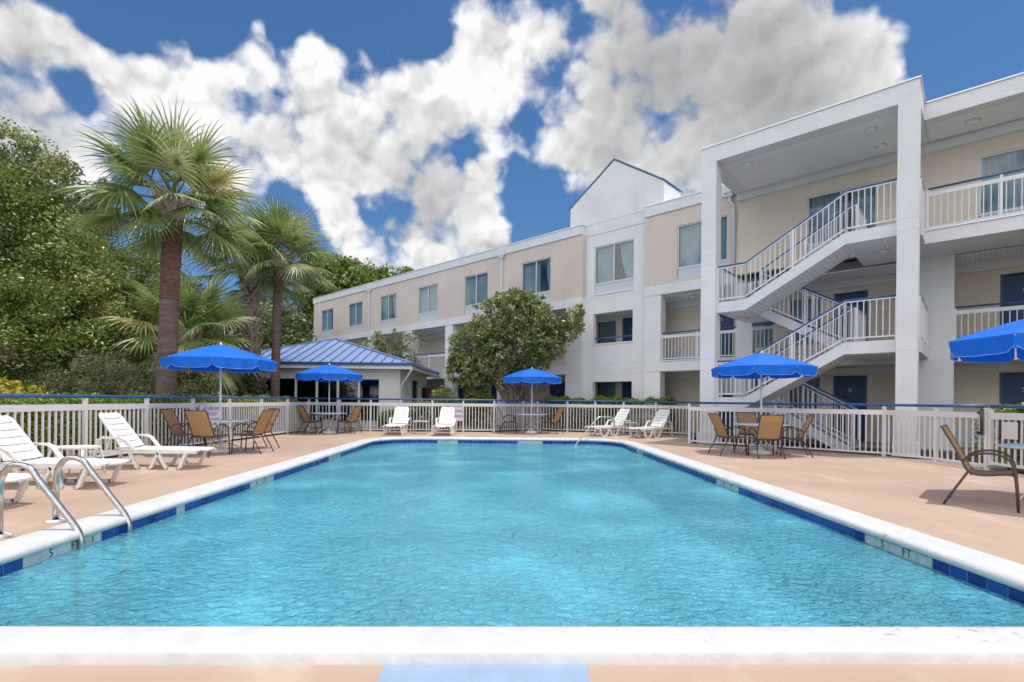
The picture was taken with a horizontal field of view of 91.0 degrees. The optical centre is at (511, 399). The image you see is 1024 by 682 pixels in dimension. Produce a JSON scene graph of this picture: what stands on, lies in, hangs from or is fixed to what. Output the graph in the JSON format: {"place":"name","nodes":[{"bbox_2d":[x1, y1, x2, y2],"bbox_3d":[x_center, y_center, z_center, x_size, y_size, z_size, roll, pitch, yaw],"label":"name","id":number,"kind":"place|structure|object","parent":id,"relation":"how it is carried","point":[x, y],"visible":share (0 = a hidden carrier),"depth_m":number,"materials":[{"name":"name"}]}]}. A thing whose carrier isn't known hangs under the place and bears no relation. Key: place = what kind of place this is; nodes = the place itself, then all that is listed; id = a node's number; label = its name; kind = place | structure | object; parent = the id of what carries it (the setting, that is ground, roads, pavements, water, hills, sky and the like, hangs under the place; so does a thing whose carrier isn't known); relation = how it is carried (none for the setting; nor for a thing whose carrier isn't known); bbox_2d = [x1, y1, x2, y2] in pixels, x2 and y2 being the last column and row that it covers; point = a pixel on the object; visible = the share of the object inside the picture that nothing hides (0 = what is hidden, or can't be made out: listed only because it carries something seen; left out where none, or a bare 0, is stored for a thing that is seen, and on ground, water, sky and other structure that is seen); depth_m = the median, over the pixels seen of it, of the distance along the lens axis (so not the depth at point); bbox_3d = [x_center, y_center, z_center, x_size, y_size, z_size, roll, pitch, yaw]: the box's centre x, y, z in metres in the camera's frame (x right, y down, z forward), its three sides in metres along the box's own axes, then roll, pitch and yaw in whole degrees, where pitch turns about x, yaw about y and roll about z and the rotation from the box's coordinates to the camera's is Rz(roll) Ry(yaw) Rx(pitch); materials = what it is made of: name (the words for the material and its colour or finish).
{"place":"outdoors","nodes":[
{"label":"outdoors","id":0,"kind":"place"},
{"bbox_2d":[0,431,1023,681],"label":"pool deck","id":1,"kind":"structure","parent":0,"point":[978,513],"depth_m":6.21,"materials":[{"name":"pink concrete"}]},
{"bbox_2d":[4,473,43,502],"bbox_3d":[-6.333,0.711,5.550,1.812,0.969,0.742,1,0,0],"label":"lounger","id":2,"kind":"object","parent":1,"relation":"on","point":[24,478],"visible":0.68,"depth_m":5.82,"materials":[{"name":"white plastic"}]},
{"bbox_2d":[0,462,84,549],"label":"pool handrail","id":3,"kind":"object","parent":1,"relation":"on","point":[50,495],"visible":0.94,"depth_m":4.42,"materials":[{"name":"silver metal"}]},
{"bbox_2d":[0,415,133,489],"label":"lounger","id":4,"kind":"object","parent":1,"relation":"on","point":[14,452],"visible":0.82,"depth_m":7.01,"materials":[{"name":"white plastic"}]},
{"bbox_2d":[44,445,105,474],"bbox_3d":[-6.859,0.960,7.920,0.740,0.454,0.480,1,0,3],"label":"side table","id":5,"kind":"object","parent":1,"relation":"on","point":[69,448],"visible":0.66,"depth_m":7.87,"materials":[{"name":"white plastic"}]},
{"bbox_2d":[44,455,131,532],"bbox_3d":[-4.179,1.304,4.980,0.836,1.513,0.170,1,0,0],"label":"pool handrail","id":6,"kind":"object","parent":1,"relation":"on","point":[104,488],"visible":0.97,"depth_m":4.96,"materials":[{"name":"silver metal"}]},
{"bbox_2d":[88,412,215,469],"bbox_3d":[-6.263,0.712,8.853,1.812,0.969,0.742,1,0,-2],"label":"lounger","id":7,"kind":"object","parent":1,"relation":"on","point":[117,432],"visible":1,"depth_m":8.68,"materials":[{"name":"white plastic"}]},
{"bbox_2d":[0,394,309,470],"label":"pool fence","id":8,"kind":"object","parent":1,"relation":"on","point":[85,406],"visible":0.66,"depth_m":10.69,"materials":[{"name":"white metal"}]},
{"bbox_2d":[200,406,221,426],"bbox_3d":[-7.743,0.436,12.980,0.012,0.560,0.920,1,0,1],"label":"lifeguard sign","id":9,"kind":"object","parent":8,"relation":"attached to","point":[213,412],"visible":0.47,"depth_m":13.05,"materials":[{"name":"white plastic"}]},
{"bbox_2d":[160,409,204,445],"bbox_3d":[-7.311,0.695,11.192,0.715,0.982,0.588,1,0,-9],"label":"patio chair","id":10,"kind":"object","parent":1,"relation":"on","point":[173,423],"visible":0.74,"depth_m":11.13,"materials":[{"name":"brown fabric"}]},
{"bbox_2d":[183,410,229,457],"bbox_3d":[-6.463,0.703,10.666,0.588,0.982,0.716,1,0,7],"label":"patio chair","id":11,"kind":"object","parent":1,"relation":"on","point":[200,424],"visible":0.98,"depth_m":10.47,"materials":[{"name":"brown fabric"}]},
{"bbox_2d":[160,342,276,452],"bbox_3d":[-6.630,-0.063,11.450,2.162,2.500,2.162,1,0,0],"label":"umbrella","id":12,"kind":"object","parent":1,"relation":"on","point":[220,357],"visible":0.98,"depth_m":10.90,"materials":[{"name":"blue fabric"}]},
{"bbox_2d":[197,419,250,453],"bbox_3d":[-6.638,0.829,11.450,1.230,0.728,1.230,1,0,0],"label":"patio table","id":13,"kind":"object","parent":1,"relation":"on","point":[216,421],"visible":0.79,"depth_m":11.36,"materials":[{"name":"white paint"}]},
{"bbox_2d":[231,409,274,453],"bbox_3d":[-5.833,0.709,11.378,0.715,0.982,0.588,1,0,2],"label":"patio chair","id":14,"kind":"object","parent":1,"relation":"on","point":[261,426],"visible":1,"depth_m":11.33,"materials":[{"name":"brown fabric"}]},
{"bbox_2d":[240,408,279,449],"bbox_3d":[-6.177,0.706,12.395,0.588,0.982,0.716,1,0,34],"label":"patio chair","id":15,"kind":"object","parent":1,"relation":"on","point":[272,421],"visible":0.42,"depth_m":12.45,"materials":[{"name":"brown fabric"}]},
{"bbox_2d":[297,406,322,434],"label":"patio chair","id":16,"kind":"object","parent":1,"relation":"on","point":[305,417],"visible":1,"depth_m":17.35,"materials":[{"name":"brown fabric"}]},
{"bbox_2d":[310,412,346,433],"bbox_3d":[-6.508,0.830,17.900,1.230,0.728,1.230,1,0,-6],"label":"patio table","id":17,"kind":"object","parent":1,"relation":"on","point":[323,413],"visible":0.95,"depth_m":17.82,"materials":[{"name":"white paint"}]},
{"bbox_2d":[295,363,362,433],"bbox_3d":[-6.500,-0.062,17.900,2.162,2.500,2.162,1,0,17],"label":"umbrella","id":18,"kind":"object","parent":1,"relation":"on","point":[329,373],"visible":0.99,"depth_m":17.27,"materials":[{"name":"blue fabric"}]},
{"bbox_2d":[337,406,361,433],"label":"patio chair","id":19,"kind":"object","parent":1,"relation":"on","point":[355,414],"visible":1,"depth_m":17.86,"materials":[{"name":"brown fabric"}]},
{"bbox_2d":[382,406,411,434],"bbox_3d":[-4.067,0.733,17.856,0.742,0.969,1.812,1,0,0],"label":"lounger","id":20,"kind":"object","parent":1,"relation":"on","point":[402,414],"visible":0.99,"depth_m":18.32,"materials":[{"name":"white plastic"}]},
{"bbox_2d":[432,407,456,435],"bbox_3d":[-2.367,0.749,17.756,0.742,0.969,1.812,1,0,0],"label":"lounger","id":21,"kind":"object","parent":1,"relation":"on","point":[443,419],"visible":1,"depth_m":18.23,"materials":[{"name":"white plastic"}]},
{"bbox_2d":[376,664,591,681],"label":"painted deck panel","id":22,"kind":"structure","parent":1,"relation":"on","point":[489,673],"depth_m":2.29,"materials":[{"name":"blue paint"}]},
{"bbox_2d":[309,398,690,433],"bbox_3d":[-0.505,0.627,18.816,13.700,1.276,4.040,1,0,17],"label":"pool fence","id":23,"kind":"object","parent":1,"relation":"on","point":[494,405],"visible":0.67,"depth_m":19.18,"materials":[{"name":"white metal"}]},
{"bbox_2d":[447,405,462,420],"bbox_3d":[-2.165,0.499,19.099,0.580,0.620,0.012,1,0,-2],"label":"no diving sign","id":24,"kind":"object","parent":23,"relation":"attached to","point":[458,414],"visible":0.58,"depth_m":19.10,"materials":[{"name":"white"}]},
{"bbox_2d":[0,437,1023,665],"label":"pool coping","id":25,"kind":"object","parent":1,"relation":"on","point":[233,645],"visible":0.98,"depth_m":2.48,"materials":[{"name":"white concrete"}]},
{"bbox_2d":[503,367,561,432],"bbox_3d":[0.750,0.007,19.050,2.162,2.500,2.162,1,0,0],"label":"umbrella","id":26,"kind":"object","parent":1,"relation":"on","point":[531,376],"visible":1,"depth_m":18.39,"materials":[{"name":"blue fabric"}]},
{"bbox_2d":[541,408,563,433],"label":"patio chair","id":27,"kind":"object","parent":1,"relation":"on","point":[557,416],"visible":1,"depth_m":18.78,"materials":[{"name":"fabric"}]},
{"bbox_2d":[584,409,632,436],"bbox_3d":[3.464,0.804,18.049,1.812,0.969,0.742,1,0,-33],"label":"lounger","id":28,"kind":"object","parent":1,"relation":"on","point":[620,417],"visible":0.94,"depth_m":18.16,"materials":[{"name":"white plastic"}]},
{"bbox_2d":[626,409,673,437],"bbox_3d":[4.768,0.817,17.393,1.812,0.969,0.742,1,0,-38],"label":"lounger","id":29,"kind":"object","parent":1,"relation":"on","point":[660,417],"visible":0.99,"depth_m":17.58,"materials":[{"name":"white plastic"}]},
{"bbox_2d":[708,413,746,455],"bbox_3d":[5.119,0.813,11.995,0.716,0.982,0.588,1,0,-6],"label":"patio chair","id":30,"kind":"object","parent":1,"relation":"on","point":[718,425],"visible":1,"depth_m":11.92,"materials":[{"name":"brown fabric"}]},
{"bbox_2d":[735,412,767,450],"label":"patio chair","id":31,"kind":"object","parent":1,"relation":"on","point":[746,417],"visible":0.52,"depth_m":13.29,"materials":[{"name":"brown fabric"}]},
{"bbox_2d":[733,423,789,454],"bbox_3d":[6.031,0.949,12.200,1.230,0.728,1.230,1,0,-11],"label":"patio table","id":32,"kind":"object","parent":1,"relation":"on","point":[750,424],"visible":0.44,"depth_m":12.08,"materials":[{"name":"white paint"}]},
{"bbox_2d":[711,351,817,454],"bbox_3d":[6.040,0.057,12.200,2.162,2.500,2.162,1,0,11],"label":"umbrella","id":33,"kind":"object","parent":1,"relation":"on","point":[761,365],"visible":0.98,"depth_m":11.59,"materials":[{"name":"blue fabric"}]},
{"bbox_2d":[748,415,785,458],"bbox_3d":[5.746,0.819,11.366,0.588,0.982,0.716,1,0,7],"label":"patio chair","id":34,"kind":"object","parent":1,"relation":"on","point":[770,427],"visible":1,"depth_m":11.17,"materials":[{"name":"brown fabric"}]},
{"bbox_2d":[776,414,814,457],"bbox_3d":[6.603,0.828,11.731,0.716,0.982,0.588,1,0,20],"label":"patio chair","id":35,"kind":"object","parent":1,"relation":"on","point":[803,431],"visible":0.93,"depth_m":11.60,"materials":[{"name":"brown fabric"}]},
{"bbox_2d":[688,402,989,469],"bbox_3d":[7.570,0.711,12.564,1.048,1.261,6.625,1,0,-35],"label":"pool fence","id":36,"kind":"object","parent":1,"relation":"on","point":[936,413],"visible":0.89,"depth_m":11.80,"materials":[{"name":"white metal"}]},
{"bbox_2d":[976,405,1023,468],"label":"pool gate","id":37,"kind":"structure","parent":36,"relation":"attached to","point":[1009,430],"depth_m":9.29,"materials":[{"name":"white metal"}]},
{"bbox_2d":[940,425,1019,512],"bbox_3d":[5.794,0.820,6.239,0.588,0.982,0.716,1,0,-45],"label":"patio chair","id":38,"kind":"object","parent":1,"relation":"on","point":[963,458],"visible":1,"depth_m":6.20,"materials":[{"name":"brown metal"}]},
{"bbox_2d":[948,319,1023,362],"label":"umbrella","id":39,"kind":"object","parent":1,"relation":"on","point":[1000,343],"visible":1,"depth_m":6.42,"materials":[{"name":"blue fabric"}]},
{"bbox_2d":[997,443,1023,500],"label":"patio table","id":40,"kind":"object","parent":1,"relation":"on","point":[1019,446],"visible":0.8,"depth_m":6.48,"materials":[{"name":"white paint"}]},
{"bbox_2d":[0,421,1023,473],"bbox_3d":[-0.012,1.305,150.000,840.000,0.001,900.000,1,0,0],"label":"ground","id":41,"kind":"structure","parent":0,"point":[812,446],"depth_m":15.09,"materials":[{"name":"beige concrete"}]},
{"bbox_2d":[0,376,58,459],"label":"croton bush","id":42,"kind":"object","parent":41,"relation":"on","point":[15,384],"visible":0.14,"depth_m":9.25,"materials":[{"name":"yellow plant"}]},
{"bbox_2d":[0,151,131,428],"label":"evergreen tree","id":43,"kind":"object","parent":41,"relation":"on","point":[88,208],"visible":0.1,"depth_m":18.93,"materials":[{"name":"green plant"}]},
{"bbox_2d":[0,108,139,394],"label":"oak tree","id":44,"kind":"object","parent":41,"relation":"on","point":[24,255],"visible":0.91,"depth_m":14.83,"materials":[{"name":"green plant"}]},
{"bbox_2d":[11,348,192,440],"bbox_3d":[-11.274,-0.091,13.719,4.762,2.696,2.421,1,0,0],"label":"feathery bush","id":45,"kind":"object","parent":41,"relation":"on","point":[135,377],"visible":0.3,"depth_m":13.48,"materials":[{"name":"green plant"}]},
{"bbox_2d":[17,240,235,394],"bbox_3d":[-13.988,-2.388,18.398,7.165,7.344,4.531,1,0,0],"label":"oak tree","id":46,"kind":"object","parent":41,"relation":"on","point":[137,273],"visible":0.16,"depth_m":17.74,"materials":[{"name":"green plant"}]},
{"bbox_2d":[0,390,297,461],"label":"hedge","id":47,"kind":"object","parent":41,"relation":"on","point":[20,401],"visible":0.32,"depth_m":10.56,"materials":[{"name":"green plant"}]},
{"bbox_2d":[47,94,264,445],"bbox_3d":[-8.648,-3.177,12.654,4.811,8.890,4.588,1,0,0],"label":"palm tree","id":48,"kind":"object","parent":41,"relation":"on","point":[169,213],"visible":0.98,"depth_m":12.43,"materials":[{"name":"green plant"}]},
{"bbox_2d":[0,317,313,424],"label":"woodland","id":49,"kind":"object","parent":41,"relation":"on","point":[309,339],"visible":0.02,"depth_m":23.41,"materials":[{"name":"green plant"}]},
{"bbox_2d":[108,346,224,435],"bbox_3d":[-10.530,-0.182,15.251,3.660,2.903,2.208,1,0,0],"label":"feathery bush","id":50,"kind":"object","parent":41,"relation":"on","point":[196,390],"visible":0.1,"depth_m":15.21,"materials":[{"name":"green plant"}]},
{"bbox_2d":[94,266,266,436],"bbox_3d":[-10.560,-1.562,16.475,4.525,5.623,4.386,1,0,-22],"label":"palm tree","id":51,"kind":"object","parent":41,"relation":"on","point":[190,337],"visible":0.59,"depth_m":16.05,"materials":[{"name":"green plant"}]},
{"bbox_2d":[178,326,270,429],"bbox_3d":[-10.988,-0.722,18.984,4.293,4.032,2.547,1,0,0],"label":"evergreen bush","id":52,"kind":"object","parent":41,"relation":"on","point":[259,389],"visible":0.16,"depth_m":18.78,"materials":[{"name":"green plant"}]},
{"bbox_2d":[182,206,311,407],"bbox_3d":[-10.171,-3.070,19.242,4.840,8.649,4.951,1,0,0],"label":"palm tree","id":53,"kind":"object","parent":41,"relation":"on","point":[251,287],"visible":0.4,"depth_m":19.16,"materials":[{"name":"green plant"}]},
{"bbox_2d":[219,260,311,332],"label":"pine tree","id":54,"kind":"object","parent":41,"relation":"on","point":[264,297],"visible":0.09,"depth_m":47.82,"materials":[{"name":"green plant"}]},
{"bbox_2d":[213,296,319,349],"bbox_3d":[-17.372,-2.825,33.610,10.187,8.076,6.029,1,0,10],"label":"oak tree","id":55,"kind":"object","parent":41,"relation":"on","point":[291,336],"visible":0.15,"depth_m":32.68,"materials":[{"name":"green plant"}]},
{"bbox_2d":[218,190,341,431],"bbox_3d":[-8.867,-3.302,18.894,4.915,9.136,4.866,1,0,0],"label":"palm tree","id":56,"kind":"object","parent":41,"relation":"on","point":[281,227],"visible":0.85,"depth_m":18.78,"materials":[{"name":"green plant"}]},
{"bbox_2d":[222,338,438,428],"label":"clubhouse","id":57,"kind":"structure","parent":41,"relation":"on","point":[385,375],"depth_m":21.42,"materials":[{"name":"blue metal"}]},
{"bbox_2d":[279,377,295,420],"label":"window","id":58,"kind":"structure","parent":57,"relation":"in","point":[287,384],"depth_m":21.42,"materials":[{"name":"black glass"}]},
{"bbox_2d":[296,380,316,421],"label":"window","id":59,"kind":"structure","parent":57,"relation":"in","point":[303,388],"depth_m":21.42,"materials":[{"name":"black glass"}]},
{"bbox_2d":[316,380,337,421],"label":"window","id":60,"kind":"structure","parent":57,"relation":"in","point":[322,387],"depth_m":21.42,"materials":[{"name":"black glass"}]},
{"bbox_2d":[338,381,358,422],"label":"window","id":61,"kind":"structure","parent":57,"relation":"in","point":[345,389],"depth_m":21.42,"materials":[{"name":"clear glass"}]},
{"bbox_2d":[359,378,379,422],"bbox_3d":[-6.058,0.022,21.430,0.895,1.900,0.100,1,0,0],"label":"window","id":62,"kind":"structure","parent":57,"relation":"in","point":[368,387],"depth_m":21.42,"materials":[{"name":"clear glass"}]},
{"bbox_2d":[291,252,378,333],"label":"broadleaf tree","id":63,"kind":"object","parent":41,"relation":"on","point":[349,272],"visible":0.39,"depth_m":50.41,"materials":[{"name":"green plant"}]},
{"bbox_2d":[364,262,413,282],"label":"broadleaf tree","id":64,"kind":"object","parent":41,"relation":"on","point":[383,272],"visible":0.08,"depth_m":52.84,"materials":[{"name":"green plant"}]},
{"bbox_2d":[375,409,402,428],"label":"boxwood bush","id":65,"kind":"object","parent":41,"relation":"on","point":[382,416],"visible":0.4,"depth_m":19.81,"materials":[{"name":"green plant"}]},
{"bbox_2d":[358,328,429,365],"bbox_3d":[-7.017,-1.508,29.301,4.545,5.493,1.929,1,0,0],"label":"crape myrtle","id":66,"kind":"object","parent":41,"relation":"on","point":[384,346],"visible":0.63,"depth_m":29.05,"materials":[{"name":"green plant"}]},
{"bbox_2d":[403,398,442,430],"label":"boxwood bush","id":67,"kind":"object","parent":41,"relation":"on","point":[421,411],"visible":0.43,"depth_m":20.00,"materials":[{"name":"green plant"}]},
{"bbox_2d":[422,387,439,418],"bbox_3d":[-4.349,0.254,26.895,0.900,1.790,0.712,1,0,-38],"label":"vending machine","id":68,"kind":"object","parent":41,"relation":"on","point":[426,392],"visible":0.16,"depth_m":26.48,"materials":[{"name":"red plastic"}]},
{"bbox_2d":[429,385,459,428],"bbox_3d":[-3.075,0.343,22.190,1.559,1.986,1.281,1,0,0],"label":"nandina bush","id":69,"kind":"object","parent":41,"relation":"on","point":[438,393],"visible":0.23,"depth_m":22.02,"materials":[{"name":"green plant"}]},
{"bbox_2d":[424,396,467,430],"bbox_3d":[-2.671,0.593,20.326,1.822,1.490,1.559,1,0,0],"label":"boxwood bush","id":70,"kind":"object","parent":41,"relation":"on","point":[458,422],"visible":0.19,"depth_m":20.10,"materials":[{"name":"green plant"}]},
{"bbox_2d":[461,387,497,430],"bbox_3d":[-1.433,0.416,20.878,1.759,1.882,1.181,1,0,20],"label":"nandina bush","id":71,"kind":"object","parent":41,"relation":"on","point":[472,393],"visible":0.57,"depth_m":20.69,"materials":[{"name":"green plant"}]},
{"bbox_2d":[445,286,586,430],"bbox_3d":[0.149,-1.690,20.989,5.889,6.093,2.701,1,0,0],"label":"magnolia tree","id":72,"kind":"object","parent":41,"relation":"on","point":[529,339],"visible":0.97,"depth_m":20.46,"materials":[{"name":"green plant"}]},
{"bbox_2d":[539,394,677,431],"bbox_3d":[3.798,0.552,20.327,5.567,1.573,1.379,1,0,27],"label":"hedge","id":73,"kind":"object","parent":41,"relation":"on","point":[617,398],"visible":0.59,"depth_m":20.45,"materials":[{"name":"green plant"}]},
{"bbox_2d":[313,72,1023,457],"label":"hotel building","id":74,"kind":"structure","parent":41,"relation":"on","point":[867,248],"depth_m":15.12,"materials":[{"name":"beige paint"}]},
{"bbox_2d":[322,308,332,336],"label":"window","id":75,"kind":"structure","parent":74,"relation":"in","point":[328,331],"depth_m":36.92,"materials":[{"name":"white"}]},
{"bbox_2d":[348,301,362,332],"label":"window","id":76,"kind":"structure","parent":74,"relation":"in","point":[356,308],"depth_m":34.27,"materials":[{"name":"white"}]},
{"bbox_2d":[380,293,395,327],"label":"window","id":77,"kind":"structure","parent":74,"relation":"in","point":[387,321],"depth_m":31.64,"materials":[{"name":"white"}]},
{"bbox_2d":[418,284,437,321],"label":"window","id":78,"kind":"structure","parent":74,"relation":"in","point":[429,294],"depth_m":28.88,"materials":[{"name":"white"}]},
{"bbox_2d":[465,272,487,313],"bbox_3d":[-1.799,-5.512,26.168,1.780,1.970,0.238,1,0,43],"label":"window","id":79,"kind":"structure","parent":74,"relation":"in","point":[477,285],"depth_m":26.18,"materials":[{"name":"white"}]},
{"bbox_2d":[522,257,550,301],"bbox_3d":[1.178,-5.484,23.423,1.780,1.970,0.238,1,0,43],"label":"window","id":80,"kind":"structure","parent":74,"relation":"in","point":[531,271],"depth_m":23.60,"materials":[{"name":"white"}]},
{"bbox_2d":[550,382,564,424],"bbox_3d":[2.233,0.176,24.588,0.950,2.150,0.085,1,0,43],"label":"door","id":81,"kind":"structure","parent":74,"relation":"in","point":[558,390],"depth_m":24.57,"materials":[{"name":"blue paint"}]},
{"bbox_2d":[596,382,615,404],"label":"window","id":82,"kind":"structure","parent":74,"relation":"in","point":[606,389],"depth_m":22.89,"materials":[{"name":"white"}]},
{"bbox_2d":[597,320,616,343],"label":"window","id":83,"kind":"structure","parent":74,"relation":"in","point":[607,328],"depth_m":22.88,"materials":[{"name":"white"}]},
{"bbox_2d":[594,239,633,293],"bbox_3d":[4.281,-5.480,20.927,1.890,2.000,0.238,1,0,43],"label":"window","id":84,"kind":"structure","parent":74,"relation":"in","point":[607,282],"depth_m":20.97,"materials":[{"name":"white"}]},
{"bbox_2d":[622,382,631,404],"bbox_3d":[5.209,0.204,21.841,0.950,2.150,0.085,1,0,43],"label":"door","id":85,"kind":"structure","parent":74,"relation":"in","point":[626,386],"depth_m":22.00,"materials":[{"name":"blue paint"}]},
{"bbox_2d":[623,317,632,340],"bbox_3d":[5.235,-2.525,21.841,0.950,2.150,0.085,1,0,43],"label":"door","id":86,"kind":"structure","parent":74,"relation":"in","point":[628,323],"depth_m":21.99,"materials":[{"name":"blue paint"}]},
{"bbox_2d":[677,215,727,279],"bbox_3d":[6.888,-5.440,18.154,1.840,1.990,0.238,1,0,43],"label":"window","id":87,"kind":"structure","parent":74,"relation":"in","point":[689,255],"depth_m":18.42,"materials":[{"name":"white"}]},
{"bbox_2d":[719,378,732,434],"bbox_3d":[8.002,0.231,19.264,0.950,2.150,0.085,1,0,43],"label":"door","id":88,"kind":"structure","parent":74,"relation":"in","point":[723,412],"depth_m":19.07,"materials":[{"name":"blue paint"}]},
{"bbox_2d":[720,314,733,358],"bbox_3d":[8.010,-2.499,19.250,0.950,2.150,0.132,1,0,43],"label":"door","id":89,"kind":"structure","parent":74,"relation":"in","point":[725,321],"depth_m":19.12,"materials":[{"name":"blue paint"}]},
{"bbox_2d":[756,306,774,348],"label":"window","id":90,"kind":"structure","parent":74,"relation":"in","point":[770,330],"depth_m":18.33,"materials":[{"name":"blue glass"}]},
{"bbox_2d":[788,377,820,424],"bbox_3d":[10.132,0.071,17.404,1.000,1.690,0.208,1,0,43],"label":"window","id":91,"kind":"structure","parent":74,"relation":"in","point":[816,381],"depth_m":17.36,"materials":[{"name":"white"}]},
{"bbox_2d":[789,297,820,345],"bbox_3d":[10.158,-2.659,17.404,1.000,1.690,0.208,1,0,43],"label":"window","id":92,"kind":"structure","parent":74,"relation":"in","point":[809,299],"depth_m":17.51,"materials":[{"name":"white"}]},
{"bbox_2d":[807,181,876,256],"bbox_3d":[10.003,-5.385,15.292,1.800,1.940,0.238,1,0,43],"label":"window","id":93,"kind":"structure","parent":74,"relation":"in","point":[814,203],"depth_m":15.51,"materials":[{"name":"white"}]},
{"bbox_2d":[833,375,866,440],"bbox_3d":[11.044,0.260,16.457,0.930,2.150,0.085,1,0,43],"label":"door","id":94,"kind":"structure","parent":74,"relation":"in","point":[853,389],"depth_m":16.42,"materials":[{"name":"blue paint"}]},
{"bbox_2d":[834,290,867,340],"bbox_3d":[11.070,-2.470,16.457,0.930,2.150,0.085,1,0,43],"label":"door","id":95,"kind":"structure","parent":74,"relation":"in","point":[840,297],"depth_m":16.45,"materials":[{"name":"blue paint"}]},
{"bbox_2d":[978,147,1023,217],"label":"window","id":96,"kind":"structure","parent":74,"relation":"in","point":[991,164],"depth_m":12.96,"materials":[{"name":"white"}]},
{"bbox_2d":[999,372,1023,447],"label":"door","id":97,"kind":"structure","parent":74,"relation":"in","point":[1011,385],"depth_m":13.90,"materials":[{"name":"blue paint"}]},
{"bbox_2d":[1000,272,1023,324],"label":"door","id":98,"kind":"structure","parent":74,"relation":"in","point":[1011,287],"depth_m":13.91,"materials":[{"name":"blue paint"}]},
{"bbox_2d":[710,444,1023,471],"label":"gravel bed","id":99,"kind":"object","parent":41,"relation":"on","point":[975,466],"visible":0.17,"depth_m":11.33,"materials":[{"name":"beige gravel"}]},
{"bbox_2d":[970,402,1023,468],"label":"hedge","id":100,"kind":"object","parent":41,"relation":"on","point":[1007,410],"visible":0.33,"depth_m":9.72,"materials":[{"name":"green plant"}]},
{"bbox_2d":[0,0,1023,341],"label":"sky","id":101,"kind":"structure","parent":0,"point":[419,134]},
{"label":"pool basin","id":102,"kind":"structure","parent":0,"visible":0},
{"bbox_2d":[3,440,1007,596],"bbox_3d":[-0.275,1.336,9.062,7.497,0.153,13.003,1,0,0],"label":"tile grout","id":103,"kind":"object","parent":102,"relation":"attached to","point":[552,443],"visible":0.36,"depth_m":6.24,"materials":[{"name":"white"}]},
{"bbox_2d":[0,443,1023,626],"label":"pool water","id":104,"kind":"structure","parent":102,"relation":"in","point":[490,534],"depth_m":4.22,"materials":[{"name":"blue liquid"}]},
{"bbox_2d":[0,440,1023,603],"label":"pool tiles","id":105,"kind":"object","parent":102,"relation":"attached to","point":[938,565],"visible":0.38,"depth_m":5.26,"materials":[{"name":"blue tile"}]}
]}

